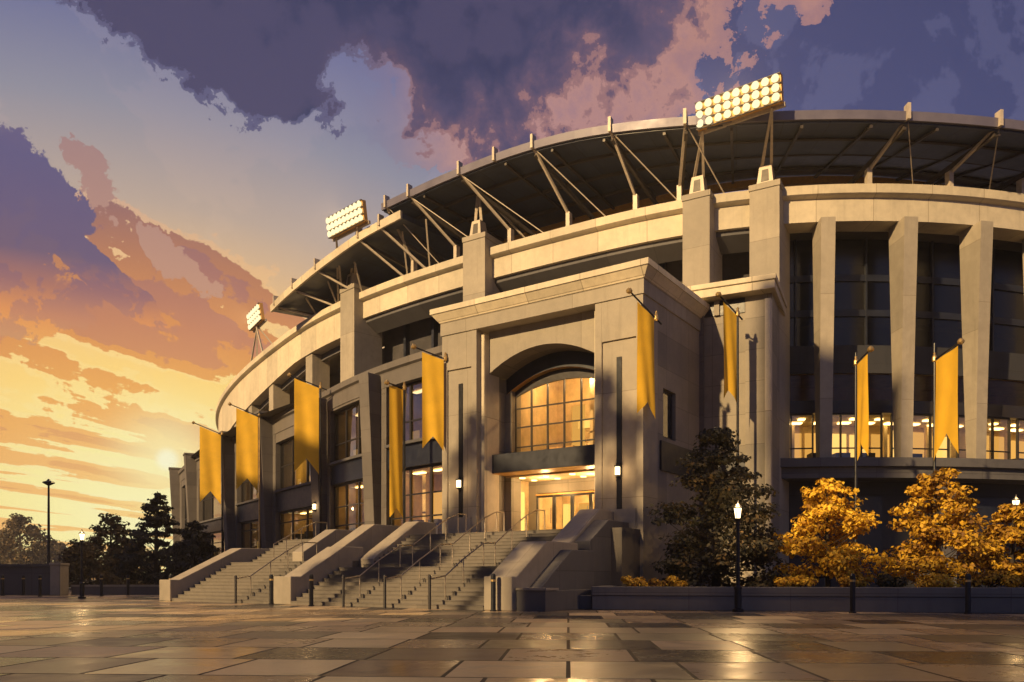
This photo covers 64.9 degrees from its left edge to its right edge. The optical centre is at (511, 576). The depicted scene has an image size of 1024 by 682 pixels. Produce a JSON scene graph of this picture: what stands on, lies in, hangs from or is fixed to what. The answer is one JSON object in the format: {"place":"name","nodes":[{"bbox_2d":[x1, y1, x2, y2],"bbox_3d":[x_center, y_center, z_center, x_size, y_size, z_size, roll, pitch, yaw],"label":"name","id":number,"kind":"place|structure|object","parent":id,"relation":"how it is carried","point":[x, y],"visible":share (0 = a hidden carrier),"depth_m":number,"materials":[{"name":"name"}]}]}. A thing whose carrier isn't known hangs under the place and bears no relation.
{"place":"outdoors","nodes":[
{"label":"outdoors","id":0,"kind":"place"},
{"bbox_2d":[0,590,1023,681],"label":"plaza","id":1,"kind":"structure","parent":0,"point":[98,638],"depth_m":14.16,"materials":[{"name":"grey stone"}]},
{"bbox_2d":[0,575,4,595],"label":"bollard","id":2,"kind":"object","parent":1,"relation":"on","point":[2,585],"visible":1,"depth_m":50.13,"materials":[{"name":"black metal"}]},
{"bbox_2d":[22,575,24,594],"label":"bollard","id":3,"kind":"object","parent":1,"relation":"on","point":[23,584],"visible":0.94,"depth_m":50.93,"materials":[{"name":"black metal"}]},
{"bbox_2d":[0,563,69,594],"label":"boundary wall","id":4,"kind":"structure","parent":1,"relation":"on","point":[55,578],"depth_m":51.60,"materials":[{"name":"concrete"}]},
{"bbox_2d":[38,575,41,595],"bbox_3d":[-28.156,0.550,48.000,0.240,1.300,0.234,0,0,0],"label":"bollard","id":5,"kind":"object","parent":1,"relation":"on","point":[39,585],"visible":1,"depth_m":47.93,"materials":[{"name":"black metal"}]},
{"bbox_2d":[42,479,54,563],"bbox_3d":[-35.700,-3.150,62.000,0.900,8.700,0.856,0,0,0],"label":"light mast","id":6,"kind":"object","parent":1,"relation":"on","point":[48,482],"visible":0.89,"depth_m":61.93,"materials":[{"name":"black metal"}]},
{"bbox_2d":[78,530,85,598],"bbox_3d":[-23.299,-0.680,43.600,0.400,3.760,0.390,0,0,0],"label":"lamp post","id":7,"kind":"object","parent":1,"relation":"on","point":[81,583],"visible":1,"depth_m":43.54,"materials":[{"name":"black metal"}]},
{"bbox_2d":[99,575,102,595],"bbox_3d":[-24.752,0.550,48.500,0.240,1.300,0.234,0,0,0],"label":"bollard","id":8,"kind":"object","parent":1,"relation":"on","point":[101,585],"visible":0.93,"depth_m":48.43,"materials":[{"name":"black metal"}]},
{"bbox_2d":[71,585,158,594],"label":"garden wall","id":9,"kind":"structure","parent":1,"relation":"on","point":[121,589],"depth_m":52.40,"materials":[{"name":"concrete"}]},
{"bbox_2d":[126,575,129,594],"bbox_3d":[-24.099,0.550,50.500,0.240,1.300,0.234,0,0,0],"label":"bollard","id":10,"kind":"object","parent":1,"relation":"on","point":[127,583],"visible":1,"depth_m":50.44,"materials":[{"name":"black metal"}]},
{"bbox_2d":[111,491,188,584],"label":"pine tree","id":11,"kind":"object","parent":1,"relation":"on","point":[142,535],"visible":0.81,"depth_m":65.16,"materials":[{"name":"green plant"}]},
{"bbox_2d":[149,520,222,584],"bbox_3d":[-24.509,-1.573,62.093,5.478,5.560,5.282,0,0,0],"label":"pine tree","id":12,"kind":"object","parent":1,"relation":"on","point":[195,538],"visible":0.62,"depth_m":61.27,"materials":[{"name":"green plant"}]},
{"bbox_2d":[159,529,353,603],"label":"side staircase","id":13,"kind":"structure","parent":1,"relation":"on","point":[211,580],"depth_m":39.47,"materials":[{"name":"stone"}]},
{"bbox_2d":[234,542,316,603],"bbox_3d":[-10.884,-0.234,37.466,0.130,2.868,4.787,0,0,35],"label":"handrail","id":14,"kind":"object","parent":13,"relation":"on","point":[235,589],"visible":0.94,"depth_m":36.51,"materials":[{"name":"metal"}]},
{"bbox_2d":[273,522,326,561],"bbox_3d":[-11.106,-1.834,42.419,0.055,2.228,3.644,0,0,34],"label":"handrail","id":15,"kind":"object","parent":13,"relation":"on","point":[293,533],"visible":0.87,"depth_m":42.26,"materials":[{"name":"metal"}]},
{"bbox_2d":[268,574,273,603],"bbox_3d":[-10.348,0.550,34.600,0.240,1.300,0.234,0,0,0],"label":"bollard","id":16,"kind":"object","parent":1,"relation":"on","point":[271,579],"visible":0.94,"depth_m":34.52,"materials":[{"name":"black metal"}]},
{"bbox_2d":[308,574,313,605],"bbox_3d":[-8.080,0.550,32.400,0.240,1.300,0.234,0,0,0],"label":"bollard","id":17,"kind":"object","parent":1,"relation":"on","point":[311,578],"visible":0.93,"depth_m":32.33,"materials":[{"name":"black metal"}]},
{"bbox_2d":[274,509,628,611],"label":"entrance staircase","id":18,"kind":"structure","parent":1,"relation":"on","point":[567,566],"depth_m":32.75,"materials":[{"name":"stone"}]},
{"bbox_2d":[342,513,465,606],"bbox_3d":[-4.408,-0.874,34.878,0.130,4.148,7.987,0,0,34],"label":"handrail","id":19,"kind":"object","parent":18,"relation":"on","point":[343,590],"visible":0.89,"depth_m":33.68,"materials":[{"name":"metal"}]},
{"bbox_2d":[383,511,504,607],"bbox_3d":[-2.581,-0.874,33.636,0.130,4.148,7.987,0,0,34],"label":"handrail","id":20,"kind":"object","parent":18,"relation":"on","point":[384,587],"visible":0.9,"depth_m":32.42,"materials":[{"name":"metal"}]},
{"bbox_2d":[428,509,544,609],"bbox_3d":[-0.761,-0.874,32.399,0.130,4.148,7.987,0,0,34],"label":"handrail","id":21,"kind":"object","parent":18,"relation":"on","point":[429,590],"visible":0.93,"depth_m":31.61,"materials":[{"name":"metal"}]},
{"bbox_2d":[490,573,496,610],"bbox_3d":[-0.643,0.550,27.700,0.240,1.300,0.234,0,0,0],"label":"bollard","id":22,"kind":"object","parent":1,"relation":"on","point":[493,591],"visible":0.98,"depth_m":27.63,"materials":[{"name":"black metal"}]},
{"bbox_2d":[352,527,639,586],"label":"terrace","id":23,"kind":"structure","parent":1,"relation":"on","point":[625,551],"depth_m":33.06,"materials":[{"name":"stone"}]},
{"bbox_2d":[732,501,743,611],"bbox_3d":[7.639,-0.680,27.200,0.400,3.760,0.390,0,0,0],"label":"lamp post","id":24,"kind":"object","parent":1,"relation":"on","point":[737,507],"visible":1,"depth_m":27.14,"materials":[{"name":"black metal"}]},
{"bbox_2d":[580,585,1023,612],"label":"planter","id":25,"kind":"object","parent":1,"relation":"on","point":[897,599],"visible":0.94,"depth_m":27.40,"materials":[{"name":"stone"}]},
{"bbox_2d":[620,575,648,586],"bbox_3d":[4.496,0.233,29.572,0.997,0.567,1.039,0,0,0],"label":"shrub","id":26,"kind":"object","parent":25,"relation":"on","point":[630,581],"visible":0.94,"depth_m":29.33,"materials":[{"name":"orange plant"}]},
{"bbox_2d":[648,575,688,586],"bbox_3d":[5.826,0.243,30.044,1.594,0.584,0.892,0,0,0],"label":"shrub","id":27,"kind":"object","parent":25,"relation":"on","point":[671,580],"visible":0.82,"depth_m":29.79,"materials":[{"name":"orange plant"}]},
{"bbox_2d":[646,426,790,586],"bbox_3d":[8.075,-2.508,31.577,5.554,6.818,6.252,0,0,21],"label":"conifer tree","id":28,"kind":"object","parent":25,"relation":"on","point":[760,549],"visible":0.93,"depth_m":30.87,"materials":[{"name":"green plant"}]},
{"bbox_2d":[745,580,776,586],"bbox_3d":[9.070,0.326,29.505,1.107,0.420,1.241,0,0,45],"label":"shrub","id":29,"kind":"object","parent":25,"relation":"on","point":[765,583],"visible":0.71,"depth_m":29.12,"materials":[{"name":"green plant"}]},
{"bbox_2d":[773,575,818,586],"bbox_3d":[10.011,0.229,28.601,1.492,0.580,1.466,0,0,0],"label":"shrub","id":30,"kind":"object","parent":25,"relation":"on","point":[800,581],"visible":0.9,"depth_m":28.45,"materials":[{"name":"orange plant"}]},
{"bbox_2d":[768,478,897,586],"bbox_3d":[11.768,-1.614,30.020,4.482,4.234,3.972,0,0,-27],"label":"maple tree","id":31,"kind":"object","parent":25,"relation":"on","point":[830,558],"visible":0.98,"depth_m":29.76,"materials":[{"name":"orange plant"}]},
{"bbox_2d":[836,572,869,586],"bbox_3d":[11.959,0.187,28.519,1.290,0.662,1.045,0,0,-31],"label":"shrub","id":32,"kind":"object","parent":25,"relation":"on","point":[844,581],"visible":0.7,"depth_m":28.29,"materials":[{"name":"orange plant"}]},
{"bbox_2d":[852,346,873,573],"bbox_3d":[14.690,-4.525,33.733,0.279,10.050,2.139,0,0,4],"label":"banner","id":33,"kind":"object","parent":25,"relation":"on","point":[861,421],"visible":0.98,"depth_m":33.92,"materials":[{"name":"yellow fabric"}]},
{"bbox_2d":[875,574,908,586],"bbox_3d":[13.471,0.201,28.581,1.106,0.631,1.008,0,0,33],"label":"shrub","id":34,"kind":"object","parent":25,"relation":"on","point":[887,580],"visible":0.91,"depth_m":28.42,"materials":[{"name":"green plant"}]},
{"bbox_2d":[915,572,961,586],"bbox_3d":[14.716,0.190,27.892,1.616,0.659,1.156,0,0,-23],"label":"shrub","id":35,"kind":"object","parent":25,"relation":"on","point":[934,579],"visible":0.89,"depth_m":27.63,"materials":[{"name":"orange plant"}]},
{"bbox_2d":[930,338,964,559],"bbox_3d":[17.898,-4.675,33.136,0.297,10.350,2.337,0,0,0],"label":"banner","id":36,"kind":"object","parent":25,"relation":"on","point":[945,393],"visible":0.99,"depth_m":33.16,"materials":[{"name":"yellow fabric"}]},
{"bbox_2d":[880,467,1018,586],"bbox_3d":[16.039,-1.818,30.305,4.622,4.640,4.436,0,0,-32],"label":"maple tree","id":37,"kind":"object","parent":25,"relation":"on","point":[957,538],"visible":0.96,"depth_m":29.72,"materials":[{"name":"orange plant"}]},
{"bbox_2d":[960,570,1011,587],"bbox_3d":[16.447,0.138,27.687,1.780,0.760,1.165,0,0,-12],"label":"shrub","id":38,"kind":"object","parent":25,"relation":"on","point":[990,579],"visible":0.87,"depth_m":27.53,"materials":[{"name":"orange plant"}]},
{"bbox_2d":[965,503,1023,587],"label":"maple tree","id":39,"kind":"object","parent":25,"relation":"on","point":[1006,534],"visible":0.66,"depth_m":30.39,"materials":[{"name":"orange plant"}]},
{"bbox_2d":[1001,574,1023,587],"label":"shrub","id":40,"kind":"object","parent":25,"relation":"on","point":[1012,581],"visible":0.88,"depth_m":27.11,"materials":[{"name":"orange plant"}]},
{"bbox_2d":[1011,495,1019,562],"bbox_3d":[20.983,-1.530,33.500,0.400,3.760,0.390,0,0,0],"label":"lamp post","id":41,"kind":"object","parent":25,"relation":"on","point":[1015,500],"visible":0.26,"depth_m":33.44,"materials":[{"name":"black paint"}]},
{"bbox_2d":[849,573,856,612],"bbox_3d":[11.134,0.550,26.300,0.240,1.300,0.234,0,0,0],"label":"bollard","id":42,"kind":"object","parent":1,"relation":"on","point":[852,590],"visible":0.98,"depth_m":26.23,"materials":[{"name":"black metal"}]},
{"bbox_2d":[964,573,971,613],"bbox_3d":[14.677,0.550,25.900,0.240,1.300,0.234,0,0,0],"label":"bollard","id":43,"kind":"object","parent":1,"relation":"on","point":[967,593],"visible":1,"depth_m":25.83,"materials":[{"name":"black metal"}]},
{"bbox_2d":[0,0,1023,579],"label":"sky","id":44,"kind":"structure","parent":0,"point":[169,169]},
{"label":"ground","id":45,"kind":"structure","parent":0,"visible":0},
{"bbox_2d":[0,513,59,563],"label":"park tree","id":46,"kind":"object","parent":45,"relation":"on","point":[10,539],"visible":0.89,"depth_m":213.24,"materials":[{"name":"green plant"}]},
{"bbox_2d":[29,540,78,578],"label":"park tree","id":47,"kind":"object","parent":45,"relation":"on","point":[61,547],"visible":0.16,"depth_m":247.92,"materials":[{"name":"green plant"}]},
{"bbox_2d":[57,539,124,586],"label":"park tree","id":48,"kind":"object","parent":45,"relation":"on","point":[93,567],"visible":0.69,"depth_m":73.22,"materials":[{"name":"green plant"}]},
{"bbox_2d":[85,513,160,581],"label":"park tree","id":49,"kind":"object","parent":45,"relation":"on","point":[115,532],"visible":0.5,"depth_m":81.42,"materials":[{"name":"green plant"}]},
{"bbox_2d":[96,543,162,584],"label":"park tree","id":50,"kind":"object","parent":45,"relation":"on","point":[135,582],"visible":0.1,"depth_m":91.64,"materials":[{"name":"green plant"}]},
{"bbox_2d":[169,102,1023,587],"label":"stadium","id":51,"kind":"object","parent":45,"relation":"on","point":[823,248],"visible":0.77,"depth_m":42.75,"materials":[{"name":"stone"}]},
{"bbox_2d":[185,490,186,535],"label":"window","id":52,"kind":"structure","parent":51,"relation":"in","point":[185,490],"depth_m":90.43,"materials":[{"name":"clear glass"}]},
{"bbox_2d":[192,421,227,552],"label":"banner","id":53,"kind":"object","parent":51,"relation":"attached to","point":[211,461],"visible":0.98,"depth_m":68.52,"materials":[{"name":"yellow fabric"}]},
{"bbox_2d":[202,491,220,520],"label":"window","id":54,"kind":"structure","parent":51,"relation":"in","point":[211,507],"depth_m":78.21,"materials":[{"name":"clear glass"}]},
{"bbox_2d":[202,531,224,560],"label":"window","id":55,"kind":"structure","parent":51,"relation":"in","point":[217,541],"depth_m":76.23,"materials":[{"name":"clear glass"}]},
{"bbox_2d":[228,402,265,548],"bbox_3d":[-19.818,-7.185,60.236,2.751,11.570,0.278,0,0,-12],"label":"banner","id":56,"kind":"object","parent":51,"relation":"attached to","point":[246,445],"visible":0.98,"depth_m":60.27,"materials":[{"name":"yellow fabric"}]},
{"bbox_2d":[241,479,257,501],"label":"window","id":57,"kind":"structure","parent":51,"relation":"in","point":[248,492],"depth_m":67.83,"materials":[{"name":"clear glass"}]},
{"bbox_2d":[241,520,261,548],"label":"window","id":58,"kind":"structure","parent":51,"relation":"in","point":[249,530],"depth_m":66.91,"materials":[{"name":"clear glass"}]},
{"bbox_2d":[246,302,271,361],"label":"floodlight bank","id":59,"kind":"structure","parent":51,"relation":"on","point":[256,320],"depth_m":73.11,"materials":[{"name":"metal"}]},
{"bbox_2d":[280,507,312,542],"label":"window","id":60,"kind":"structure","parent":51,"relation":"in","point":[293,522],"depth_m":60.89,"materials":[{"name":"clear glass"}]},
{"bbox_2d":[287,373,326,533],"bbox_3d":[-12.847,-7.357,50.481,2.449,10.714,0.278,0,0,-12],"label":"banner","id":61,"kind":"object","parent":51,"relation":"attached to","point":[306,420],"visible":0.98,"depth_m":50.54,"materials":[{"name":"yellow fabric"}]},
{"bbox_2d":[280,438,344,488],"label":"window","id":62,"kind":"structure","parent":51,"relation":"in","point":[289,477],"depth_m":58.85,"materials":[{"name":"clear glass"}]},
{"bbox_2d":[326,199,370,301],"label":"floodlight bank","id":63,"kind":"structure","parent":51,"relation":"on","point":[347,220],"depth_m":53.05,"materials":[{"name":"metal"}]},
{"bbox_2d":[335,402,361,460],"bbox_3d":[-9.782,-8.900,49.684,0.209,3.300,5.762,0,0,-36],"label":"window","id":64,"kind":"structure","parent":51,"relation":"in","point":[347,420],"depth_m":50.27,"materials":[{"name":"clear glass"}]},
{"bbox_2d":[335,479,364,529],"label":"window","id":65,"kind":"structure","parent":51,"relation":"in","point":[351,500],"depth_m":52.45,"materials":[{"name":"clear glass"}]},
{"bbox_2d":[384,380,406,523],"bbox_3d":[-5.917,-5.995,40.986,1.295,7.990,0.266,0,0,-36],"label":"banner","id":66,"kind":"object","parent":51,"relation":"attached to","point":[397,480],"visible":0.98,"depth_m":41.02,"materials":[{"name":"yellow fabric"}]},
{"bbox_2d":[397,380,421,440],"bbox_3d":[-4.939,-9.050,43.905,0.212,3.300,5.653,0,0,-44],"label":"window","id":67,"kind":"structure","parent":51,"relation":"in","point":[413,394],"depth_m":44.39,"materials":[{"name":"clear glass"}]},
{"bbox_2d":[391,463,441,533],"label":"window","id":68,"kind":"structure","parent":51,"relation":"in","point":[424,492],"depth_m":46.66,"materials":[{"name":"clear glass"}]},
{"bbox_2d":[411,344,448,450],"bbox_3d":[-4.013,-8.814,39.811,1.994,5.192,0.280,0,0,-20],"label":"banner","id":69,"kind":"object","parent":51,"relation":"attached to","point":[432,396],"visible":1,"depth_m":39.80,"materials":[{"name":"yellow fabric"}]},
{"bbox_2d":[456,478,461,489],"bbox_3d":[-2.614,-4.550,39.579,0.220,0.600,0.230,0,0,34],"label":"wall lantern","id":70,"kind":"object","parent":51,"relation":"attached to","point":[459,483],"depth_m":39.55,"materials":[{"name":"white glass"}]},
{"bbox_2d":[536,495,553,529],"bbox_3d":[1.726,-3.110,42.013,1.060,2.220,0.144,0,0,34],"label":"entrance door","id":71,"kind":"structure","parent":51,"relation":"in","point":[537,497],"depth_m":41.95,"materials":[{"name":"brown metal"}]},
{"bbox_2d":[515,368,593,451],"bbox_3d":[2.564,-8.275,39.414,5.774,4.550,0.140,0,0,34],"label":"arched window","id":72,"kind":"structure","parent":51,"relation":"in","point":[568,373],"depth_m":39.58,"materials":[{"name":"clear glass"}]},
{"bbox_2d":[554,494,571,528],"bbox_3d":[2.637,-3.110,41.433,1.060,2.220,0.080,0,0,34],"label":"entrance door","id":73,"kind":"structure","parent":51,"relation":"in","point":[560,495],"depth_m":41.52,"materials":[{"name":"brown metal"}]},
{"bbox_2d":[572,492,590,517],"bbox_3d":[3.512,-3.110,40.799,1.060,2.220,0.144,0,0,34],"label":"entrance door","id":74,"kind":"structure","parent":51,"relation":"in","point":[575,494],"depth_m":40.88,"materials":[{"name":"glass"}]},
{"bbox_2d":[591,492,593,508],"bbox_3d":[4.423,-3.110,40.218,1.060,2.220,0.080,0,0,34],"label":"entrance door","id":75,"kind":"structure","parent":51,"relation":"in","point":[592,493],"depth_m":40.46,"materials":[{"name":"yellow glass"}]},
{"bbox_2d":[614,464,620,477],"bbox_3d":[4.556,-4.550,34.704,0.220,0.600,0.230,0,0,34],"label":"wall lantern","id":76,"kind":"object","parent":51,"relation":"attached to","point":[617,470],"depth_m":34.66,"materials":[{"name":"white glass"}]},
{"bbox_2d":[626,287,661,416],"bbox_3d":[5.562,-9.328,33.870,1.959,5.305,0.269,0,0,-34],"label":"banner","id":77,"kind":"object","parent":51,"relation":"attached to","point":[645,361],"visible":1,"depth_m":33.84,"materials":[{"name":"yellow fabric"}]},
{"bbox_2d":[663,390,671,439],"bbox_3d":[6.967,-7.300,36.542,0.742,2.200,1.267,0,0,6],"label":"window","id":78,"kind":"structure","parent":51,"relation":"in","point":[667,397],"depth_m":36.73,"materials":[{"name":"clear glass"}]},
{"bbox_2d":[715,291,742,455],"bbox_3d":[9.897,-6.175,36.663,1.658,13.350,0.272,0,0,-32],"label":"banner","id":79,"kind":"object","parent":51,"relation":"attached to","point":[731,377],"visible":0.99,"depth_m":36.69,"materials":[{"name":"yellow fabric"}]},
{"bbox_2d":[693,72,785,177],"bbox_3d":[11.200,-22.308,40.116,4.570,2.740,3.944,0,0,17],"label":"floodlight bank","id":80,"kind":"structure","parent":51,"relation":"attached to","point":[754,99],"depth_m":39.09,"materials":[{"name":"metal"}]},
{"bbox_2d":[790,413,813,457],"bbox_3d":[15.043,-7.375,43.403,2.334,2.750,0.180,0,0,8],"label":"window","id":81,"kind":"structure","parent":51,"relation":"in","point":[805,414],"depth_m":43.27,"materials":[{"name":"black metal"}]},
{"bbox_2d":[832,413,882,456],"bbox_3d":[18.185,-7.375,43.208,3.371,2.750,0.214,0,0,0],"label":"window","id":82,"kind":"structure","parent":51,"relation":"in","point":[840,447],"depth_m":43.14,"materials":[{"name":"black metal"}]},
{"bbox_2d":[890,413,949,457],"bbox_3d":[22.041,-7.375,43.427,3.383,2.750,0.199,0,0,-7],"label":"window","id":83,"kind":"structure","parent":51,"relation":"in","point":[930,416],"depth_m":43.40,"materials":[{"name":"black metal"}]},
{"bbox_2d":[956,415,1010,458],"bbox_3d":[25.884,-7.375,44.145,3.453,2.750,0.183,0,0,-14],"label":"window","id":84,"kind":"structure","parent":51,"relation":"in","point":[992,451],"depth_m":44.28,"materials":[{"name":"black metal"}]},
{"bbox_2d":[1016,419,1023,459],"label":"window","id":85,"kind":"structure","parent":51,"relation":"in","point":[1017,420],"depth_m":44.67,"materials":[{"name":"black metal"}]}
]}

